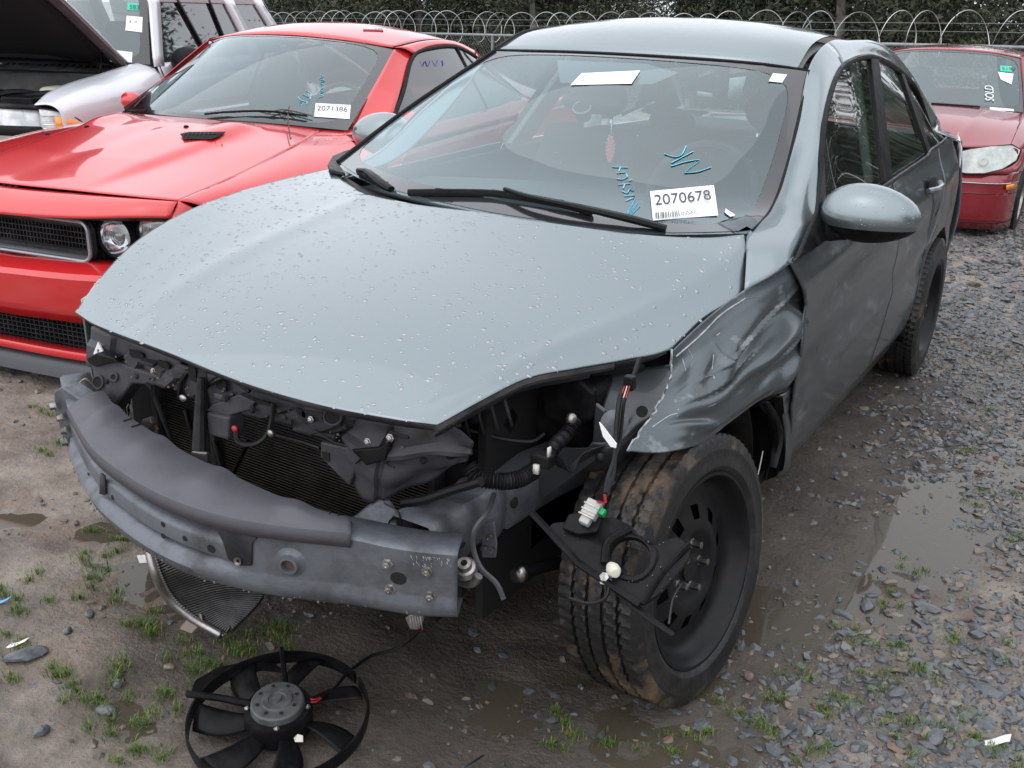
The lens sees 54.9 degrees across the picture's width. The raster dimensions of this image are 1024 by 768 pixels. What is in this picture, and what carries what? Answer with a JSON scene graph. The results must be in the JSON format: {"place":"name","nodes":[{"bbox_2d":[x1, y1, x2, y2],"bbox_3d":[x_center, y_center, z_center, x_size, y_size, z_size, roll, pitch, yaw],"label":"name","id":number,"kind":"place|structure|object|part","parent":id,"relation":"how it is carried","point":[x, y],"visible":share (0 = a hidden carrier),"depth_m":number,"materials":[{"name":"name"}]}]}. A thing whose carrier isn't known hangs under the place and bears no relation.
{"place":"outdoors","nodes":[
{"label":"outdoors","id":0,"kind":"place"},
{"bbox_2d":[0,2,1023,767],"bbox_3d":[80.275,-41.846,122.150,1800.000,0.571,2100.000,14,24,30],"label":"ground","id":1,"kind":"structure","parent":0,"point":[410,730],"depth_m":2.54,"materials":[{"name":"grey gravel"}]},
{"bbox_2d":[6,637,29,647],"bbox_3d":[-1.239,0.648,2.469,0.058,0.022,0.016,0,21,-5],"label":"paper scrap","id":2,"kind":"object","parent":1,"relation":"on","point":[20,642],"visible":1,"depth_m":2.47,"materials":[{"name":"white paper"}]},
{"bbox_2d":[1,645,48,662],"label":"stone","id":3,"kind":"object","parent":1,"relation":"on","point":[28,653],"visible":1,"depth_m":2.41,"materials":[{"name":"stone"}]},
{"bbox_2d":[33,724,50,736],"bbox_3d":[-1.039,0.766,2.178,0.026,0.022,0.037,14,24,30],"label":"stone","id":4,"kind":"object","parent":1,"relation":"on","point":[41,730],"visible":1,"depth_m":2.17,"materials":[{"name":"stone"}]},
{"bbox_2d":[63,626,71,634],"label":"stone","id":5,"kind":"object","parent":1,"relation":"on","point":[67,630],"visible":1,"depth_m":2.53,"materials":[{"name":"stone"}]},
{"bbox_2d":[84,609,94,617],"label":"stone","id":6,"kind":"object","parent":1,"relation":"on","point":[89,613],"visible":1,"depth_m":2.60,"materials":[{"name":"stone"}]},
{"bbox_2d":[95,704,115,715],"bbox_3d":[-0.932,0.751,2.266,0.046,0.022,0.037,14,24,30],"label":"stone","id":7,"kind":"object","parent":1,"relation":"on","point":[105,712],"visible":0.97,"depth_m":2.26,"materials":[{"name":"grey stone"}]},
{"bbox_2d":[112,677,124,688],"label":"stone","id":8,"kind":"object","parent":1,"relation":"on","point":[120,680],"visible":1,"depth_m":2.34,"materials":[{"name":"stone"}]},
{"bbox_2d":[0,0,276,138],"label":"utility vehicle","id":9,"kind":"object","parent":1,"relation":"on","point":[65,62],"visible":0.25,"depth_m":6.51,"materials":[{"name":"silver metal"}]},
{"bbox_3d":[-3.810,-3.221,8.790,0.107,0.420,0.870,4,21,7],"label":"side window","id":10,"kind":"part","parent":9,"relation":"part of","materials":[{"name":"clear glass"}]},
{"bbox_3d":[-2.428,-2.549,7.120,0.107,0.420,0.780,4,21,7],"label":"side window","id":11,"kind":"part","parent":9,"relation":"part of","materials":[{"name":"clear glass"}]},
{"bbox_3d":[-2.946,-3.391,9.095,1.720,0.550,0.490,4,21,7],"label":"rear window","id":12,"kind":"part","parent":9,"relation":"part of","materials":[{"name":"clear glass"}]},
{"bbox_3d":[-2.363,-2.715,7.566,0.107,0.420,0.660,4,21,7],"label":"side window","id":13,"kind":"part","parent":9,"relation":"part of","materials":[{"name":"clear glass"}]},
{"bbox_3d":[-2.295,-2.889,8.030,0.107,0.420,0.540,4,21,7],"label":"side window","id":14,"kind":"part","parent":9,"relation":"part of","materials":[{"name":"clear glass"}]},
{"bbox_3d":[-2.212,-3.102,8.600,0.107,0.420,0.870,4,21,7],"label":"side window","id":15,"kind":"part","parent":9,"relation":"part of","materials":[{"name":"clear glass"}]},
{"bbox_2d":[0,402,303,765],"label":"grass","id":16,"kind":"structure","parent":1,"relation":"on","point":[151,627],"depth_m":2.46,"materials":[{"name":"green plant"}]},
{"bbox_2d":[163,663,175,668],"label":"stone","id":17,"kind":"object","parent":1,"relation":"on","point":[169,666],"visible":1,"depth_m":2.41,"materials":[{"name":"beige stone"}]},
{"bbox_2d":[137,551,264,639],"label":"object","id":18,"kind":"object","parent":1,"relation":"on","point":[218,610],"visible":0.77,"depth_m":2.46,"materials":[{"name":"metal"}]},
{"bbox_2d":[0,22,544,377],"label":"coupe car","id":19,"kind":"object","parent":1,"relation":"on","point":[84,206],"visible":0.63,"depth_m":4.47,"materials":[{"name":"red paint"}]},
{"bbox_3d":[-1.794,-2.041,6.397,0.218,0.387,1.880,10,22,20],"label":"side window","id":20,"kind":"part","parent":19,"relation":"part of","materials":[{"name":"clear glass"}]},
{"bbox_2d":[261,106,311,139],"bbox_3d":[-1.053,-1.286,4.830,0.240,0.117,0.410,-12,24,-31],"label":"twig","id":21,"kind":"object","parent":19,"relation":"on","point":[291,111],"visible":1,"depth_m":4.92,"materials":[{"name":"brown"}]},
{"bbox_3d":[-0.619,-2.297,7.161,1.280,0.300,0.860,10,22,20],"label":"rear window","id":22,"kind":"part","parent":19,"relation":"part of","materials":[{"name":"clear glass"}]},
{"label":"side window","id":23,"kind":"part","parent":19,"relation":"part of","materials":[{"name":"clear glass"}]},
{"bbox_2d":[264,0,293,20],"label":"bare tree","id":24,"kind":"object","parent":1,"relation":"on","point":[275,4],"visible":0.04,"depth_m":36.93,"materials":[{"name":"green plant"}]},
{"bbox_2d":[277,0,323,21],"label":"bare tree","id":25,"kind":"object","parent":1,"relation":"on","point":[298,8],"visible":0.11,"depth_m":33.22,"materials":[{"name":"green plant"}]},
{"bbox_2d":[185,627,423,767],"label":"radiator fan","id":26,"kind":"object","parent":1,"relation":"on","point":[277,717],"visible":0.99,"depth_m":2.16},
{"bbox_2d":[266,0,368,45],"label":"pine tree","id":27,"kind":"object","parent":1,"relation":"on","point":[298,18],"visible":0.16,"depth_m":32.20,"materials":[{"name":"green plant"}]},
{"bbox_2d":[277,0,367,22],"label":"leafy tree","id":28,"kind":"object","parent":1,"relation":"on","point":[302,9],"depth_m":35.03,"materials":[{"name":"green plant"}]},
{"bbox_2d":[274,0,393,66],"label":"leafy tree","id":29,"kind":"object","parent":1,"relation":"on","point":[330,6],"visible":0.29,"depth_m":30.44,"materials":[{"name":"green plant"}]},
{"bbox_2d":[338,0,395,54],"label":"pine tree","id":30,"kind":"object","parent":1,"relation":"on","point":[368,15],"depth_m":36.21,"materials":[{"name":"green plant"}]},
{"bbox_2d":[0,337,819,767],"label":"pebbles","id":31,"kind":"object","parent":1,"relation":"on","point":[470,631],"visible":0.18,"depth_m":2.59,"materials":[{"name":"stone"}]},
{"bbox_2d":[345,0,491,46],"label":"leafy tree","id":32,"kind":"object","parent":1,"relation":"on","point":[392,19],"visible":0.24,"depth_m":29.44,"materials":[{"name":"green plant"}]},
{"bbox_2d":[403,0,451,31],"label":"leafy tree","id":33,"kind":"object","parent":1,"relation":"on","point":[426,11],"depth_m":34.10,"materials":[{"name":"green plant"}]},
{"bbox_2d":[0,373,890,763],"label":"mud clods","id":34,"kind":"object","parent":1,"relation":"on","point":[92,743],"visible":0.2,"depth_m":2.50,"materials":[{"name":"brown soil"}]},
{"bbox_2d":[419,0,513,61],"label":"pine tree","id":35,"kind":"object","parent":1,"relation":"on","point":[451,6],"visible":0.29,"depth_m":28.61,"materials":[{"name":"green plant"}]},
{"bbox_2d":[464,755,483,767],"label":"twig","id":36,"kind":"object","parent":1,"relation":"on","point":[476,759],"visible":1,"depth_m":2.11,"materials":[{"name":"black wood"}]},
{"bbox_2d":[449,0,547,58],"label":"pine tree","id":37,"kind":"object","parent":1,"relation":"on","point":[480,12],"visible":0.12,"depth_m":28.55,"materials":[{"name":"green plant"}]},
{"bbox_2d":[48,17,961,708],"label":"sedan car","id":38,"kind":"object","parent":1,"relation":"on","point":[480,323],"visible":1,"depth_m":2.44,"materials":[{"name":"grey paint"}]},
{"bbox_3d":[-0.370,-0.544,4.028,0.088,0.782,1.090,14,24,30],"label":"front door","id":39,"kind":"part","parent":38,"relation":"part of","materials":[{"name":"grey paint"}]},
{"bbox_3d":[0.123,-1.264,4.272,0.166,0.434,2.061,15,25,32],"label":"window frame","id":40,"kind":"part","parent":38,"relation":"part of","materials":[{"name":"black plastic"}]},
{"bbox_3d":[0.147,-0.816,4.790,0.086,0.782,0.810,14,24,30],"label":"rear door","id":41,"kind":"part","parent":38,"relation":"part of","materials":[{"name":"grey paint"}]},
{"bbox_2d":[572,101,591,122],"bbox_3d":[0.239,-0.915,3.308,0.065,0.072,0.074,14,24,30],"label":"cup","id":42,"kind":"object","parent":38,"relation":"in","point":[582,114],"visible":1,"depth_m":3.30,"materials":[{"name":"white plastic"}]},
{"bbox_2d":[529,494,691,636],"bbox_3d":[0.178,0.315,1.940,0.336,0.249,0.169,8,22,17],"label":"lamp panel","id":43,"kind":"object","parent":38,"relation":"attached to","point":[587,539],"visible":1,"depth_m":1.95,"materials":[{"name":"black plastic"}]},
{"bbox_2d":[605,119,615,161],"bbox_3d":[0.323,-0.795,3.225,0.040,0.138,0.004,14,24,30],"label":"air freshener","id":44,"kind":"object","parent":38,"relation":"hanging from","point":[610,151],"visible":1,"depth_m":3.23,"materials":[{"name":"red paper"}]},
{"bbox_3d":[0.610,-1.426,5.147,0.085,0.057,0.024,1,21,-1],"label":"window frame","id":45,"kind":"part","parent":38,"relation":"part of","materials":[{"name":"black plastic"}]},
{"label":"rear window","id":46,"kind":"part","parent":38,"relation":"part of","materials":[{"name":"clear glass"}]},
{"bbox_3d":[1.050,-0.175,3.154,0.111,0.788,1.241,14,24,30],"label":"front door","id":47,"kind":"part","parent":38,"relation":"part of","materials":[{"name":"grey paint"}]},
{"bbox_3d":[1.313,-0.965,3.575,0.166,0.434,2.061,13,23,27],"label":"window frame","id":48,"kind":"part","parent":38,"relation":"part of","materials":[{"name":"black plastic"}]},
{"bbox_3d":[1.596,-0.483,3.963,0.111,0.824,0.978,14,24,30],"label":"rear door","id":49,"kind":"part","parent":38,"relation":"part of","materials":[{"name":"grey paint"}]},
{"bbox_3d":[1.895,-1.103,4.394,0.024,0.057,0.085,-8,23,-23],"label":"window frame","id":50,"kind":"part","parent":38,"relation":"part of","materials":[{"name":"black plastic"}]},
{"bbox_2d":[0,436,1023,767],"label":"water","id":51,"kind":"structure","parent":1,"relation":"on","point":[936,542],"depth_m":2.77,"materials":[{"name":"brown liquid"}]},
{"bbox_2d":[860,597,874,611],"bbox_3d":[0.998,0.621,2.769,0.041,0.023,0.080,14,24,30],"label":"stone","id":52,"kind":"object","parent":51,"relation":"on","point":[866,603],"visible":1,"depth_m":2.76,"materials":[{"name":"stone"}]},
{"bbox_2d":[879,567,886,573],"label":"stone","id":53,"kind":"object","parent":51,"relation":"in","point":[883,570],"visible":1,"depth_m":2.94,"materials":[{"name":"stone"}]},
{"bbox_2d":[464,0,591,55],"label":"leafy tree","id":54,"kind":"object","parent":1,"relation":"on","point":[532,8],"visible":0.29,"depth_m":24.86,"materials":[{"name":"green plant"}]},
{"bbox_2d":[479,0,617,57],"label":"leafy tree","id":55,"kind":"object","parent":1,"relation":"on","point":[552,8],"visible":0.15,"depth_m":26.01,"materials":[{"name":"green plant"}]},
{"bbox_2d":[563,0,618,19],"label":"bare tree","id":56,"kind":"object","parent":1,"relation":"on","point":[593,11],"visible":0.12,"depth_m":28.42,"materials":[{"name":"green plant"}]},
{"bbox_2d":[563,0,629,19],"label":"leafy tree","id":57,"kind":"object","parent":1,"relation":"on","point":[614,16],"visible":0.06,"depth_m":30.49,"materials":[{"name":"green plant"}]},
{"bbox_2d":[610,0,660,17],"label":"leafy tree","id":58,"kind":"object","parent":1,"relation":"on","point":[638,3],"visible":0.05,"depth_m":34.48,"materials":[{"name":"green plant"}]},
{"bbox_2d":[263,0,1023,111],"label":"undergrowth","id":59,"kind":"object","parent":1,"relation":"on","point":[660,12],"visible":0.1,"depth_m":23.39,"materials":[{"name":"green plant"}]},
{"bbox_2d":[271,10,1023,123],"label":"chain link fence","id":60,"kind":"object","parent":1,"relation":"on","point":[907,44],"visible":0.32,"depth_m":16.63,"materials":[{"name":"metal"}]},
{"bbox_2d":[632,0,727,62],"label":"leafy tree","id":61,"kind":"object","parent":1,"relation":"on","point":[698,12],"visible":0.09,"depth_m":23.03,"materials":[{"name":"green plant"}]},
{"bbox_2d":[743,671,753,679],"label":"stone","id":62,"kind":"object","parent":1,"relation":"on","point":[748,675],"visible":1,"depth_m":2.44,"materials":[{"name":"pink stone"}]},
{"bbox_2d":[677,0,824,116],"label":"pine tree","id":63,"kind":"object","parent":1,"relation":"on","point":[742,11],"visible":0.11,"depth_m":21.26,"materials":[{"name":"green plant"}]},
{"bbox_2d":[707,0,812,22],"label":"pine tree","id":64,"kind":"object","parent":1,"relation":"on","point":[723,10],"visible":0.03,"depth_m":23.78,"materials":[{"name":"green plant"}]},
{"bbox_2d":[538,298,1023,767],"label":"grass","id":65,"kind":"structure","parent":1,"relation":"on","point":[825,707],"depth_m":2.31,"materials":[{"name":"green plant"}]},
{"bbox_2d":[719,0,956,115],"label":"leafy tree","id":66,"kind":"object","parent":1,"relation":"on","point":[839,16],"visible":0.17,"depth_m":19.48,"materials":[{"name":"green plant"}]},
{"bbox_2d":[833,608,854,620],"bbox_3d":[0.917,0.637,2.721,0.030,0.019,0.065,-15,27,-38],"label":"stone","id":67,"kind":"object","parent":1,"relation":"on","point":[843,613],"visible":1,"depth_m":2.71,"materials":[{"name":"grey stone"}]},
{"bbox_2d":[882,579,897,584],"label":"stone","id":68,"kind":"object","parent":1,"relation":"on","point":[890,581],"visible":1,"depth_m":2.87,"materials":[{"name":"beige stone"}]},
{"bbox_2d":[847,0,946,85],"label":"pine tree","id":69,"kind":"object","parent":1,"relation":"on","point":[863,1],"visible":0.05,"depth_m":22.02,"materials":[{"name":"green plant"}]},
{"bbox_2d":[911,594,920,598],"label":"stone","id":70,"kind":"object","parent":1,"relation":"on","point":[915,596],"visible":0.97,"depth_m":2.81,"materials":[{"name":"brown stone"}]},
{"bbox_2d":[911,599,941,612],"bbox_3d":[1.161,0.623,2.761,0.087,0.021,0.039,20,27,40],"label":"stone","id":71,"kind":"object","parent":1,"relation":"on","point":[930,607],"visible":1,"depth_m":2.75,"materials":[{"name":"grey stone"}]},
{"bbox_2d":[845,0,1023,54],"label":"pine tree","id":72,"kind":"object","parent":1,"relation":"on","point":[1012,4],"visible":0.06,"depth_m":21.93,"materials":[{"name":"green plant"}]},
{"bbox_2d":[864,0,1023,87],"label":"leafy tree","id":73,"kind":"object","parent":1,"relation":"on","point":[923,18],"visible":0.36,"depth_m":17.56,"materials":[{"name":"green plant"}]},
{"bbox_2d":[947,700,960,707],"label":"stone","id":74,"kind":"object","parent":1,"relation":"on","point":[956,703],"visible":0.99,"depth_m":2.34,"materials":[{"name":"beige stone"}]},
{"bbox_2d":[891,9,1023,229],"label":"compact car","id":75,"kind":"object","parent":1,"relation":"on","point":[985,120],"visible":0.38,"depth_m":7.91,"materials":[{"name":"red paint"}]},
{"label":"side window","id":76,"kind":"part","parent":75,"relation":"part of","materials":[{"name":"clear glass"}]},
{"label":"rear window","id":77,"kind":"part","parent":75,"relation":"part of","materials":[{"name":"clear glass"}]},
{"bbox_2d":[981,624,995,631],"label":"stone","id":78,"kind":"object","parent":1,"relation":"on","point":[989,627],"visible":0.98,"depth_m":2.64,"materials":[{"name":"beige stone"}]},
{"bbox_2d":[972,682,1005,699],"bbox_3d":[1.164,0.750,2.408,0.080,0.021,0.042,14,24,30],"label":"stone","id":79,"kind":"object","parent":1,"relation":"on","point":[991,691],"visible":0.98,"depth_m":2.40,"materials":[{"name":"stone"}]},
{"bbox_2d":[965,0,1023,87],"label":"leafy tree","id":80,"kind":"object","parent":1,"relation":"on","point":[1017,37],"visible":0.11,"depth_m":24.85,"materials":[{"name":"green plant"}]},
{"bbox_2d":[993,648,1005,654],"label":"stone","id":81,"kind":"object","parent":1,"relation":"on","point":[1000,650],"visible":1,"depth_m":2.53,"materials":[{"name":"beige stone"}]},
{"bbox_2d":[1009,4,1023,89],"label":"leafy tree","id":82,"kind":"object","parent":1,"relation":"on","point":[1019,24],"visible":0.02,"depth_m":21.37,"materials":[{"name":"green plant"}]},
{"bbox_2d":[102,0,1023,26],"label":"sky","id":83,"kind":"structure","parent":0,"point":[668,14],"materials":[{"name":"white"}]},
{"bbox_2d":[423,283,1023,767],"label":"gravel","id":84,"kind":"structure","parent":0,"point":[1013,727],"depth_m":2.61,"materials":[{"name":"grey gravel"}]},
{"bbox_2d":[886,687,905,699],"bbox_3d":[0.931,0.750,2.385,0.064,0.026,0.033,-14,26,-36],"label":"stone","id":85,"kind":"object","parent":84,"relation":"on","point":[896,692],"visible":1,"depth_m":2.37,"materials":[{"name":"stone"}]},
{"bbox_2d":[926,727,943,744],"bbox_3d":[0.961,0.799,2.237,0.039,0.015,0.065,14,24,30],"label":"stone","id":86,"kind":"object","parent":84,"relation":"on","point":[936,738],"visible":0.99,"depth_m":2.23,"materials":[{"name":"stone"}]},
{"bbox_2d":[983,734,1010,746],"bbox_3d":[1.089,0.805,2.222,0.083,0.022,0.022,0,21,-5],"label":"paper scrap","id":87,"kind":"object","parent":84,"relation":"on","point":[1003,738],"visible":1,"depth_m":2.22,"materials":[{"name":"white paper"}]},
{"bbox_2d":[934,205,1023,346],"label":"gravel","id":88,"kind":"structure","parent":0,"point":[1010,244],"depth_m":6.38,"materials":[{"name":"grey gravel"}]}
]}

